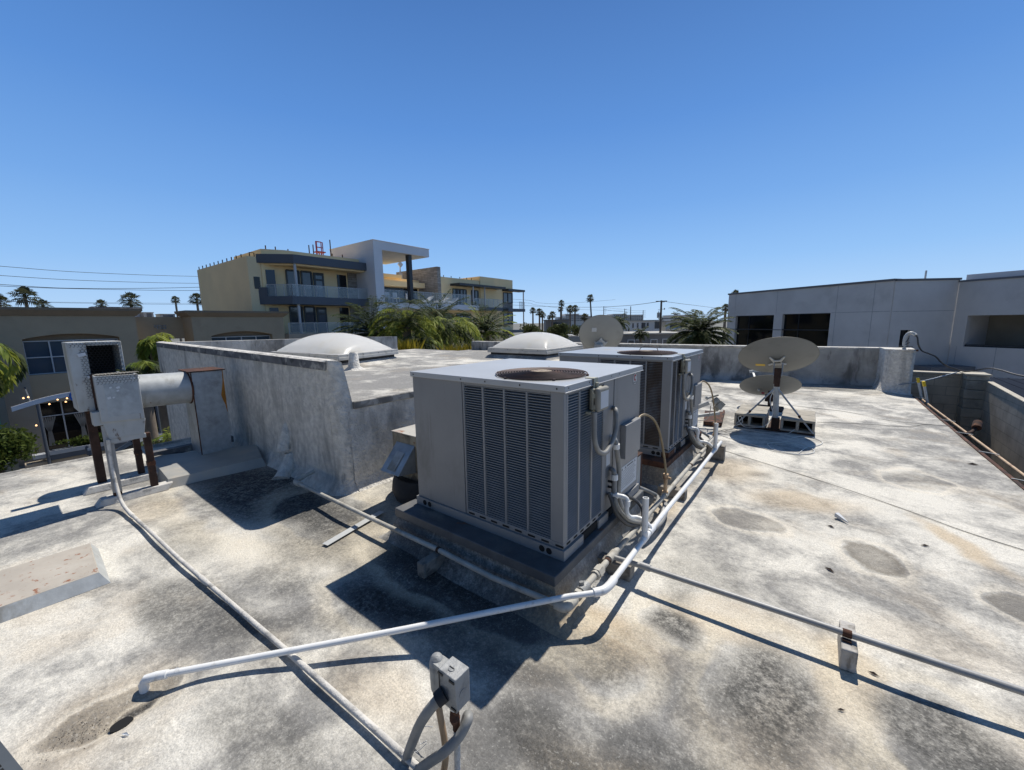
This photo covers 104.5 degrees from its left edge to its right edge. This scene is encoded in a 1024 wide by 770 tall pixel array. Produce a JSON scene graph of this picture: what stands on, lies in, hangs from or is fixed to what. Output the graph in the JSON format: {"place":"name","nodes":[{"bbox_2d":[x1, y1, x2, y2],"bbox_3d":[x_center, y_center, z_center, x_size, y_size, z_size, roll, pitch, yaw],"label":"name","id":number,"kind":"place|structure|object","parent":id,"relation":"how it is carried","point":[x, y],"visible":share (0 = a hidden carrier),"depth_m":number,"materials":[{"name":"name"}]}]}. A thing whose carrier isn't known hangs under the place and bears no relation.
{"place":"outdoors","nodes":[
{"label":"outdoors","id":0,"kind":"place"},
{"bbox_2d":[0,284,195,288],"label":"power line","id":1,"kind":"object","parent":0,"point":[98,288],"visible":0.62,"depth_m":29.86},
{"bbox_2d":[2,266,197,276],"bbox_3d":[-30.739,-8.797,29.857,0.029,0.841,24.002,6,11,37],"label":"power line","id":2,"kind":"object","parent":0,"point":[90,272],"visible":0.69,"depth_m":29.20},
{"bbox_2d":[7,286,199,290],"bbox_3d":[-30.720,-7.550,30.052,0.029,0.766,24.002,6,11,37],"label":"power line","id":3,"kind":"object","parent":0,"point":[112,289],"visible":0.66,"depth_m":30.33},
{"bbox_2d":[115,433,162,450],"bbox_3d":[-14.471,2.854,15.697,2.140,1.475,4.550,6,11,37],"label":"parked car","id":4,"kind":"object","parent":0,"point":[128,445],"visible":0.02,"depth_m":15.50,"materials":[{"name":"silver metal"}]},
{"bbox_2d":[0,306,288,466],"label":"tan building","id":5,"kind":"structure","parent":0,"point":[35,337],"depth_m":17.68,"materials":[{"name":"paint"}]},
{"bbox_2d":[35,400,101,449],"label":"window","id":6,"kind":"structure","parent":5,"relation":"in","point":[61,421],"depth_m":17.72,"materials":[{"name":"black glass"}]},
{"bbox_2d":[22,338,117,374],"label":"window","id":7,"kind":"structure","parent":5,"relation":"in","point":[47,356],"depth_m":17.20,"materials":[{"name":"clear glass"}]},
{"bbox_2d":[211,335,269,340],"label":"window","id":8,"kind":"structure","parent":5,"relation":"in","point":[264,337],"depth_m":22.95,"materials":[{"name":"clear glass"}]},
{"bbox_2d":[197,239,524,349],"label":"apartment building","id":9,"kind":"structure","parent":0,"point":[309,292],"depth_m":28.56,"materials":[{"name":"beige paint"}]},
{"bbox_2d":[265,270,276,295],"bbox_3d":[-15.296,-6.471,25.187,0.350,1.640,0.400,6,11,37],"label":"window","id":10,"kind":"structure","parent":9,"relation":"in","point":[270,274],"depth_m":25.17,"materials":[{"name":"clear glass"}]},
{"bbox_2d":[285,269,301,295],"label":"window","id":11,"kind":"structure","parent":9,"relation":"in","point":[289,274],"depth_m":26.34,"materials":[{"name":"clear glass"}]},
{"bbox_2d":[289,306,304,331],"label":"window","id":12,"kind":"structure","parent":9,"relation":"in","point":[293,312],"depth_m":26.72,"materials":[{"name":"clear glass"}]},
{"bbox_2d":[300,271,313,296],"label":"window","id":13,"kind":"structure","parent":9,"relation":"in","point":[306,276],"depth_m":27.15,"materials":[{"name":"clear glass"}]},
{"bbox_2d":[304,306,316,331],"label":"window","id":14,"kind":"structure","parent":9,"relation":"in","point":[309,311],"depth_m":27.51,"materials":[{"name":"clear glass"}]},
{"bbox_2d":[313,272,324,296],"bbox_3d":[-13.505,-6.956,27.783,0.056,1.740,0.730,6,11,37],"label":"door","id":15,"kind":"structure","parent":9,"relation":"in","point":[318,278],"depth_m":27.75,"materials":[{"name":"clear glass"}]},
{"bbox_2d":[316,307,327,331],"bbox_3d":[-13.468,-4.630,28.148,0.056,1.750,0.730,6,11,37],"label":"door","id":16,"kind":"structure","parent":9,"relation":"in","point":[321,312],"depth_m":28.10,"materials":[{"name":"clear glass"}]},
{"bbox_2d":[337,275,347,297],"bbox_3d":[-12.475,-7.185,29.135,0.030,1.740,0.700,6,11,37],"label":"window","id":17,"kind":"structure","parent":9,"relation":"in","point":[341,279],"depth_m":29.12,"materials":[{"name":"black glass"}]},
{"bbox_2d":[339,308,349,331],"bbox_3d":[-12.438,-4.858,29.500,0.030,1.750,0.700,6,11,37],"label":"window","id":18,"kind":"structure","parent":9,"relation":"in","point":[345,311],"depth_m":29.43,"materials":[{"name":"black glass"}]},
{"bbox_2d":[460,289,466,304],"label":"window","id":19,"kind":"structure","parent":9,"relation":"in","point":[462,291],"depth_m":39.15,"materials":[{"name":"grey glass"}]},
{"bbox_2d":[471,290,478,305],"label":"window","id":20,"kind":"structure","parent":9,"relation":"in","point":[476,293],"depth_m":40.53,"materials":[{"name":"grey glass"}]},
{"bbox_2d":[503,292,512,303],"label":"window","id":21,"kind":"structure","parent":9,"relation":"in","point":[507,297],"depth_m":44.78,"materials":[{"name":"grey glass"}]},
{"bbox_2d":[503,313,512,324],"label":"window","id":22,"kind":"structure","parent":9,"relation":"in","point":[505,323],"depth_m":45.10,"materials":[{"name":"grey glass"}]},
{"bbox_2d":[161,321,726,428],"bbox_3d":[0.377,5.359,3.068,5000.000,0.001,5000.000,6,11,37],"label":"ground","id":23,"kind":"structure","parent":0,"point":[516,326],"depth_m":392.82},
{"bbox_2d":[0,294,11,306],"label":"fan palm","id":24,"kind":"object","parent":23,"relation":"on","point":[2,303],"visible":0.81,"depth_m":39.85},
{"bbox_2d":[6,286,42,306],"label":"fan palm","id":25,"kind":"object","parent":23,"relation":"on","point":[25,291],"visible":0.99,"depth_m":39.86,"materials":[{"name":"plant"}]},
{"bbox_2d":[118,291,143,307],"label":"fan palm","id":26,"kind":"object","parent":23,"relation":"on","point":[131,300],"visible":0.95,"depth_m":41.87,"materials":[{"name":"plant"}]},
{"bbox_2d":[171,296,182,341],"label":"fan palm","id":27,"kind":"object","parent":23,"relation":"on","point":[174,298],"visible":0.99,"depth_m":75.09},
{"bbox_2d":[186,293,201,309],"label":"fan palm","id":28,"kind":"object","parent":23,"relation":"on","point":[194,300],"visible":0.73,"depth_m":49.78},
{"bbox_2d":[0,379,1023,769],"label":"roof","id":29,"kind":"structure","parent":23,"relation":"on","point":[646,671],"depth_m":2.18,"materials":[{"name":"weathered white roof coating"},{"name":"dirt stains"}]},
{"bbox_2d":[0,741,22,769],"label":"metal plate","id":30,"kind":"object","parent":29,"relation":"on","point":[8,761],"visible":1,"depth_m":1.07,"materials":[{"name":"metal"}]},
{"bbox_2d":[0,543,110,622],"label":"roof hatch","id":31,"kind":"object","parent":29,"relation":"on","point":[34,585],"visible":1,"depth_m":2.56,"materials":[{"name":"grey metal"}]},
{"bbox_2d":[24,705,146,763],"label":"drain litter","id":32,"kind":"object","parent":29,"relation":"on","point":[82,732],"visible":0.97,"depth_m":1.66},
{"bbox_2d":[82,470,158,495],"bbox_3d":[-4.200,1.045,4.280,0.137,0.068,0.604,6,11,37],"label":"timber sleeper","id":33,"kind":"object","parent":29,"relation":"on","point":[106,486],"visible":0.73,"depth_m":4.22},
{"bbox_2d":[61,340,231,495],"bbox_3d":[-3.907,0.231,4.436,1.145,1.490,1.332,6,11,37],"label":"exhaust fan unit","id":34,"kind":"object","parent":33,"relation":"on","point":[109,400],"visible":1,"depth_m":4.01,"materials":[{"name":"white paint"}]},
{"bbox_2d":[109,716,133,733],"bbox_3d":[-1.667,1.462,1.695,0.061,0.030,0.074,6,11,37],"label":"roof drain","id":35,"kind":"object","parent":29,"relation":"on","point":[121,724],"visible":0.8,"depth_m":1.69,"materials":[{"name":"metal"}]},
{"bbox_2d":[94,481,172,508],"bbox_3d":[-3.778,1.086,3.979,0.137,0.068,0.574,6,11,37],"label":"timber sleeper","id":36,"kind":"object","parent":29,"relation":"on","point":[107,500],"visible":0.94,"depth_m":3.94,"materials":[{"name":"wood"}]},
{"bbox_2d":[153,435,265,488],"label":"flashing platform","id":37,"kind":"structure","parent":29,"relation":"on","point":[177,466],"depth_m":4.64,"materials":[{"name":"grey metal"}]},
{"bbox_2d":[106,439,418,769],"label":"coated conduit","id":38,"kind":"object","parent":29,"relation":"on","point":[397,749],"visible":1,"depth_m":2.06,"materials":[{"name":"metal"}]},
{"bbox_2d":[322,511,383,545],"bbox_3d":[-1.288,1.167,3.265,0.061,0.010,0.579,4,10,27],"label":"metal strap","id":39,"kind":"object","parent":29,"relation":"on","point":[346,532],"visible":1,"depth_m":3.21,"materials":[{"name":"metal"}]},
{"bbox_2d":[138,423,721,693],"bbox_3d":[0.682,0.973,2.893,5.231,0.531,1.030,-7,11,-35],"label":"drain pipe","id":40,"kind":"object","parent":29,"relation":"on","point":[608,586],"visible":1,"depth_m":2.07,"materials":[{"name":"white plastic"}]},
{"bbox_2d":[417,548,446,578],"bbox_3d":[-0.525,1.212,2.733,0.070,0.100,0.270,6,11,37],"label":"wood block","id":41,"kind":"object","parent":29,"relation":"on","point":[429,564],"depth_m":2.66,"materials":[{"name":"wood"}]},
{"bbox_2d":[401,652,472,769],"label":"junction box","id":42,"kind":"object","parent":29,"relation":"on","point":[450,683],"visible":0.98,"depth_m":1.41,"materials":[{"name":"metal"}]},
{"bbox_2d":[293,436,713,612],"bbox_3d":[0.242,0.823,4.626,3.198,0.098,4.019,6,11,37],"label":"gas pipe","id":43,"kind":"object","parent":29,"relation":"on","point":[596,573],"visible":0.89,"depth_m":2.69,"materials":[{"name":"metal"}]},
{"bbox_2d":[378,358,671,641],"bbox_3d":[-0.086,0.493,3.384,2.503,1.368,1.918,6,11,37],"label":"rooftop air conditioner","id":44,"kind":"object","parent":29,"relation":"on","point":[522,472],"visible":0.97,"depth_m":2.66,"materials":[{"name":"paint"}]},
{"bbox_2d":[637,451,642,485],"bbox_3d":[1.062,0.810,3.494,0.112,0.432,0.155,6,11,37],"label":"metal cabinet","id":45,"kind":"object","parent":44,"relation":"attached to","point":[639,469],"visible":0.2,"depth_m":3.48,"materials":[{"name":"metal"}]},
{"bbox_2d":[579,315,622,348],"bbox_3d":[1.761,-0.516,8.062,0.791,1.796,0.666,6,11,37],"label":"satellite dish","id":46,"kind":"object","parent":29,"relation":"on","point":[595,331],"visible":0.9,"depth_m":7.98,"materials":[{"name":"paint"}]},
{"bbox_2d":[597,552,634,581],"bbox_3d":[0.668,1.206,2.651,0.280,0.100,0.090,6,11,37],"label":"wood block","id":47,"kind":"object","parent":29,"relation":"on","point":[627,575],"depth_m":2.59,"materials":[{"name":"wood"}]},
{"bbox_2d":[558,346,718,485],"bbox_3d":[1.256,0.177,5.172,2.503,1.418,1.919,6,11,38],"label":"rooftop air conditioner","id":48,"kind":"object","parent":29,"relation":"on","point":[670,391],"visible":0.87,"depth_m":4.29,"materials":[{"name":"paint"}]},
{"bbox_2d":[641,497,667,529],"bbox_3d":[1.207,1.059,3.294,0.152,0.128,0.757,4,10,26],"label":"flexible cable bundle","id":49,"kind":"object","parent":29,"relation":"on","point":[665,503],"visible":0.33,"depth_m":3.32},
{"bbox_2d":[657,483,686,500],"bbox_3d":[1.520,1.018,3.764,0.250,0.100,0.090,6,11,37],"label":"wood block","id":50,"kind":"object","parent":29,"relation":"on","point":[674,492],"depth_m":3.72,"materials":[{"name":"wood"}]},
{"bbox_2d":[698,394,725,425],"bbox_3d":[3.331,0.317,6.581,0.553,0.540,1.275,6,11,37],"label":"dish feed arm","id":51,"kind":"object","parent":29,"relation":"on","point":[708,416],"visible":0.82,"depth_m":6.18},
{"bbox_2d":[705,443,725,460],"bbox_3d":[2.451,0.804,4.775,0.200,0.180,0.080,6,11,37],"label":"wood block","id":52,"kind":"object","parent":29,"relation":"on","point":[719,454],"depth_m":4.72,"materials":[{"name":"wood"}]},
{"bbox_2d":[574,342,878,385],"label":"parapet wall","id":53,"kind":"structure","parent":29,"relation":"on","point":[844,365],"depth_m":10.04,"materials":[{"name":"paint"}]},
{"bbox_2d":[734,409,767,427],"bbox_3d":[3.772,0.523,6.257,0.410,0.195,0.400,6,11,37],"label":"concrete block","id":54,"kind":"object","parent":29,"relation":"on","point":[755,418],"depth_m":6.19,"materials":[{"name":"concrete"}]},
{"bbox_2d":[738,404,769,420],"bbox_3d":[4.012,0.469,6.581,0.410,0.195,0.400,6,11,37],"label":"concrete block","id":55,"kind":"object","parent":29,"relation":"on","point":[759,408],"depth_m":6.55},
{"bbox_2d":[739,370,801,411],"bbox_3d":[4.880,0.087,7.514,0.975,0.676,0.900,6,11,37],"label":"satellite dish","id":56,"kind":"object","parent":29,"relation":"on","point":[763,385],"visible":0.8,"depth_m":7.34,"materials":[{"name":"grey paint"}]},
{"bbox_2d":[735,337,819,435],"bbox_3d":[4.040,-0.049,6.057,1.036,1.404,0.936,6,11,37],"label":"satellite dish","id":57,"kind":"object","parent":29,"relation":"on","point":[777,357],"visible":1,"depth_m":5.85,"materials":[{"name":"grey paint"}]},
{"bbox_2d":[780,413,815,433],"bbox_3d":[4.250,0.573,5.895,0.410,0.195,0.400,6,11,37],"label":"concrete block","id":58,"kind":"object","parent":29,"relation":"on","point":[790,422],"depth_m":5.84,"materials":[{"name":"concrete"}]},
{"bbox_2d":[782,408,814,415],"bbox_3d":[4.492,0.518,6.218,0.410,0.195,0.400,6,11,37],"label":"concrete block","id":59,"kind":"object","parent":29,"relation":"on","point":[800,412],"depth_m":6.18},
{"bbox_2d":[837,620,857,672],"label":"wood block","id":60,"kind":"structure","parent":29,"relation":"on","point":[848,655],"depth_m":1.89,"materials":[{"name":"wood"}]},
{"bbox_2d":[614,555,1023,695],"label":"grey conduit","id":61,"kind":"object","parent":60,"relation":"on","point":[968,673],"visible":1,"depth_m":1.93,"materials":[{"name":"metal"}]},
{"bbox_2d":[717,441,1023,549],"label":"coaxial cable","id":62,"kind":"object","parent":29,"relation":"on","point":[888,503],"visible":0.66,"depth_m":3.49,"materials":[{"name":"rubber"}]},
{"bbox_2d":[872,347,916,394],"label":"roof pillar","id":63,"kind":"structure","parent":29,"relation":"on","point":[895,366],"depth_m":8.71,"materials":[{"name":"white paint"}]},
{"bbox_2d":[898,331,918,350],"bbox_3d":[8.604,-0.948,8.586,0.290,0.414,0.265,6,11,37],"label":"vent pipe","id":64,"kind":"object","parent":63,"relation":"on","point":[905,340],"visible":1,"depth_m":8.65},
{"bbox_2d":[916,335,1023,376],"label":"service cable","id":65,"kind":"object","parent":64,"relation":"attached to","point":[935,356],"visible":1,"depth_m":8.57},
{"bbox_2d":[912,396,1023,489],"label":"gutter","id":66,"kind":"object","parent":29,"relation":"attached to","point":[1006,473],"visible":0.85,"depth_m":4.88,"materials":[{"name":"rusted metal"},{"name":"painted steel"}]},
{"bbox_2d":[916,377,929,407],"bbox_3d":[8.658,1.900,8.057,0.932,3.998,0.811,6,11,37],"label":"ladder","id":67,"kind":"object","parent":66,"relation":"attached to","point":[924,388],"visible":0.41,"depth_m":7.86,"materials":[{"name":"metal"}]},
{"bbox_2d":[919,397,1023,476],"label":"copper pipe","id":68,"kind":"object","parent":66,"relation":"attached to","point":[1014,468],"visible":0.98,"depth_m":5.24,"materials":[{"name":"metal"}]},
{"bbox_2d":[963,420,982,435],"bbox_3d":[6.661,0.617,5.712,0.402,0.196,0.121,-6,10,-28],"label":"rusty pipe elbow","id":69,"kind":"object","parent":68,"relation":"attached to","point":[977,425],"visible":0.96,"depth_m":5.72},
{"bbox_2d":[543,319,568,332],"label":"dark house","id":70,"kind":"structure","parent":23,"relation":"on","point":[556,321],"depth_m":75.05,"materials":[{"name":"grey paint"}]},
{"bbox_2d":[565,305,574,333],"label":"fan palm","id":71,"kind":"object","parent":23,"relation":"on","point":[569,310],"visible":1,"depth_m":64.07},
{"bbox_2d":[569,324,580,335],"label":"leafy tree","id":72,"kind":"object","parent":23,"relation":"on","point":[575,329],"visible":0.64,"depth_m":60.07,"materials":[{"name":"green plant"}]},
{"bbox_2d":[663,307,738,344],"bbox_3d":[11.971,-1.661,25.265,4.145,6.603,4.441,1,9,10],"label":"palm tree","id":73,"kind":"object","parent":23,"relation":"on","point":[701,332],"visible":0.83,"depth_m":24.51,"materials":[{"name":"green plant"}]},
{"bbox_2d":[913,365,975,371],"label":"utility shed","id":74,"kind":"structure","parent":23,"relation":"on","point":[942,368],"depth_m":20.95,"materials":[{"name":"metal"}]},
{"bbox_2d":[0,0,1023,323],"label":"sky","id":75,"kind":"structure","parent":0,"point":[621,153],"materials":[{"name":"blue"}]},
{"bbox_2d":[555,314,590,331],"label":"hotel building","id":76,"kind":"structure","parent":0,"point":[578,319],"depth_m":230.21,"materials":[{"name":"grey concrete"}]},
{"bbox_2d":[607,314,642,319],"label":"hotel building","id":77,"kind":"structure","parent":0,"point":[636,317],"depth_m":260.12,"materials":[{"name":"white concrete"}]},
{"bbox_2d":[726,270,1023,380],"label":"concrete building","id":78,"kind":"structure","parent":0,"point":[976,321],"depth_m":22.03,"materials":[{"name":"white concrete"}]},
{"bbox_2d":[735,315,773,344],"bbox_3d":[18.473,-3.580,30.291,0.210,3.420,3.260,-4,9,-18],"label":"window","id":79,"kind":"structure","parent":78,"relation":"in","point":[750,329],"depth_m":30.31,"materials":[{"name":"black glass"}]},
{"bbox_2d":[782,313,830,345],"bbox_3d":[19.673,-3.051,26.671,0.210,3.460,3.160,-4,9,-18],"label":"window","id":80,"kind":"structure","parent":78,"relation":"in","point":[812,327],"depth_m":26.36,"materials":[{"name":"black glass"}]},
{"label":"pavement","id":81,"kind":"structure","parent":0,"visible":0},
{"bbox_2d":[0,396,19,471],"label":"storefront pillar","id":82,"kind":"structure","parent":81,"relation":"on","point":[4,418],"depth_m":15.09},
{"bbox_2d":[11,387,161,463],"bbox_3d":[-18.142,1.685,17.173,3.002,3.420,4.180,6,11,37],"label":"pergola","id":83,"kind":"object","parent":81,"relation":"on","point":[36,402],"visible":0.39,"depth_m":15.15,"materials":[{"name":"pale grey painted metal"}]},
{"bbox_2d":[24,432,158,468],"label":"planter wall","id":84,"kind":"structure","parent":81,"relation":"on","point":[66,454],"depth_m":15.67,"materials":[{"name":"paint"}]},
{"bbox_2d":[52,422,161,446],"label":"trough plants","id":85,"kind":"object","parent":84,"relation":"in","point":[79,441],"visible":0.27,"depth_m":16.08,"materials":[{"name":"green plant"}]},
{"bbox_2d":[140,427,171,446],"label":"palm tree","id":86,"kind":"object","parent":81,"relation":"on","point":[165,437],"visible":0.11,"depth_m":8.81,"materials":[{"name":"green plant"}]},
{"bbox_2d":[156,336,617,495],"bbox_3d":[-2.183,1.722,8.608,6.634,5.506,7.056,6,11,37],"label":"raised roof section","id":87,"kind":"object","parent":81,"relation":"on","point":[332,423],"visible":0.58,"depth_m":4.48,"materials":[{"name":"white paint"}]},
{"bbox_2d":[271,333,401,369],"bbox_3d":[-3.617,-0.694,7.898,2.789,0.684,1.762,4,10,28],"label":"domed skylight","id":88,"kind":"object","parent":87,"relation":"on","point":[340,347],"visible":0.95,"depth_m":7.36,"materials":[{"name":"plastic"}]},
{"bbox_2d":[345,352,364,370],"bbox_3d":[-2.687,-0.391,6.723,0.794,0.332,0.796,6,11,37],"label":"vent pipe","id":89,"kind":"object","parent":87,"relation":"on","point":[353,363],"visible":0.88,"depth_m":6.65,"materials":[{"name":"white paint"}]},
{"bbox_2d":[482,332,582,359],"bbox_3d":[0.544,-0.870,8.944,1.782,0.639,1.803,6,11,37],"label":"domed skylight","id":90,"kind":"object","parent":87,"relation":"on","point":[541,346],"visible":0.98,"depth_m":8.40,"materials":[{"name":"plastic"}]},
{"bbox_2d":[401,335,442,349],"bbox_3d":[-3.645,0.659,15.953,2.090,5.383,2.183,6,11,37],"label":"bush","id":91,"kind":"object","parent":81,"relation":"on","point":[428,344],"visible":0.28,"depth_m":15.12,"materials":[{"name":"green plant"}]},
{"bbox_2d":[545,322,572,336],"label":"leafy tree","id":92,"kind":"object","parent":81,"relation":"on","point":[557,329],"visible":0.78,"depth_m":41.34,"materials":[{"name":"green plant"}]},
{"bbox_2d":[623,320,663,331],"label":"white house","id":93,"kind":"structure","parent":81,"relation":"on","point":[653,325],"depth_m":60.09,"materials":[{"name":"paint"}]},
{"label":"road","id":94,"kind":"structure","parent":0,"visible":0},
{"bbox_2d":[0,343,27,398],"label":"palm tree","id":95,"kind":"object","parent":94,"relation":"on","point":[8,377],"visible":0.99,"depth_m":8.14,"materials":[{"name":"green plant"}]},
{"bbox_2d":[0,422,42,472],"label":"bushy tree","id":96,"kind":"object","parent":94,"relation":"on","point":[17,442],"visible":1,"depth_m":12.88,"materials":[{"name":"green plant"}]},
{"bbox_2d":[116,360,159,443],"bbox_3d":[-9.464,1.816,10.459,1.274,4.982,1.413,6,11,37],"label":"palm tree","id":97,"kind":"object","parent":94,"relation":"on","point":[148,367],"visible":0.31,"depth_m":10.19,"materials":[{"name":"green plant"}]},
{"bbox_2d":[134,332,173,441],"bbox_3d":[-10.196,1.284,11.800,1.022,5.638,1.005,6,11,37],"label":"palm tree","id":98,"kind":"object","parent":94,"relation":"on","point":[147,347],"visible":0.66,"depth_m":11.27,"materials":[{"name":"green plant"}]},
{"bbox_2d":[330,295,413,341],"bbox_3d":[-6.322,-0.617,18.515,4.258,7.192,4.219,6,11,37],"label":"palm tree","id":99,"kind":"object","parent":94,"relation":"on","point":[362,325],"visible":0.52,"depth_m":17.51,"materials":[{"name":"green plant"}]},
{"bbox_2d":[367,299,444,349],"bbox_3d":[-4.269,-0.093,16.478,3.123,6.725,3.074,-3,9,-11],"label":"palm tree","id":100,"kind":"object","parent":94,"relation":"on","point":[407,324],"visible":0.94,"depth_m":15.60,"materials":[{"name":"green plant"}]},
{"bbox_2d":[397,290,476,340],"bbox_3d":[-4.444,-1.748,23.788,4.747,7.735,4.923,6,11,37],"label":"palm tree","id":101,"kind":"object","parent":94,"relation":"on","point":[446,309],"visible":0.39,"depth_m":23.07,"materials":[{"name":"green plant"}]},
{"bbox_2d":[414,313,482,348],"bbox_3d":[-2.819,-0.162,18.280,3.380,6.258,3.350,6,11,37],"label":"palm tree","id":102,"kind":"object","parent":94,"relation":"on","point":[450,332],"visible":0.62,"depth_m":17.30,"materials":[{"name":"green plant"}]},
{"bbox_2d":[452,301,516,343],"bbox_3d":[-1.681,-1.456,23.810,4.175,7.067,4.269,0,9,4],"label":"palm tree","id":103,"kind":"object","parent":94,"relation":"on","point":[485,325],"visible":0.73,"depth_m":23.02,"materials":[{"name":"green plant"}]},
{"bbox_2d":[519,322,540,333],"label":"leafy tree","id":104,"kind":"object","parent":94,"relation":"on","point":[526,328],"visible":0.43,"depth_m":35.80,"materials":[{"name":"green plant"}]},
{"bbox_2d":[611,312,629,330],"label":"date palm","id":105,"kind":"object","parent":94,"relation":"on","point":[622,321],"visible":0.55,"depth_m":49.67,"materials":[{"name":"green plant"}]},
{"bbox_2d":[631,326,649,342],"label":"date palm","id":106,"kind":"object","parent":94,"relation":"on","point":[640,334],"visible":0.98,"depth_m":39.90,"materials":[{"name":"green plant"}]},
{"bbox_2d":[620,331,686,343],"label":"grey house","id":107,"kind":"structure","parent":94,"relation":"on","point":[657,337],"depth_m":45.02,"materials":[{"name":"paint"}]},
{"bbox_2d":[656,300,666,332],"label":"utility pole","id":108,"kind":"object","parent":94,"relation":"on","point":[659,314],"visible":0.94,"depth_m":45.04,"materials":[{"name":"brown wood"}]},
{"bbox_2d":[661,318,692,343],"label":"white house","id":109,"kind":"structure","parent":94,"relation":"on","point":[664,323],"depth_m":60.77,"materials":[{"name":"paint"}]},
{"bbox_2d":[662,315,696,320],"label":"white house","id":110,"kind":"structure","parent":94,"relation":"on","point":[666,316],"depth_m":71.17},
{"bbox_3d":[-2.614,1.410,14.793,1.100,4.220,4.600,6,11,37],"label":"planter wall","id":111,"kind":"object","parent":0,"visible":0},
{"bbox_2d":[397,337,426,349],"bbox_3d":[-3.560,-1.149,13.394,1.055,0.939,1.540,6,11,37],"label":"shrub","id":112,"kind":"object","parent":111,"relation":"on","point":[404,346],"visible":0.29,"depth_m":13.28,"materials":[{"name":"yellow plant"}]},
{"bbox_2d":[435,343,471,350],"bbox_3d":[-2.102,-1.235,15.403,1.017,0.840,1.963,6,11,37],"label":"shrub","id":113,"kind":"object","parent":111,"relation":"on","point":[460,348],"visible":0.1,"depth_m":15.18,"materials":[{"name":"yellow plant"}]},
{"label":"alley ground","id":114,"kind":"structure","parent":0,"visible":0},
{"bbox_2d":[911,370,1023,484],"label":"block wall","id":115,"kind":"structure","parent":114,"relation":"on","point":[964,400],"depth_m":8.28,"materials":[{"name":"concrete"}]},
{"bbox_2d":[990,377,1023,397],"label":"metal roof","id":116,"kind":"structure","parent":114,"relation":"on","point":[1015,385],"depth_m":11.04,"materials":[{"name":"metal"}]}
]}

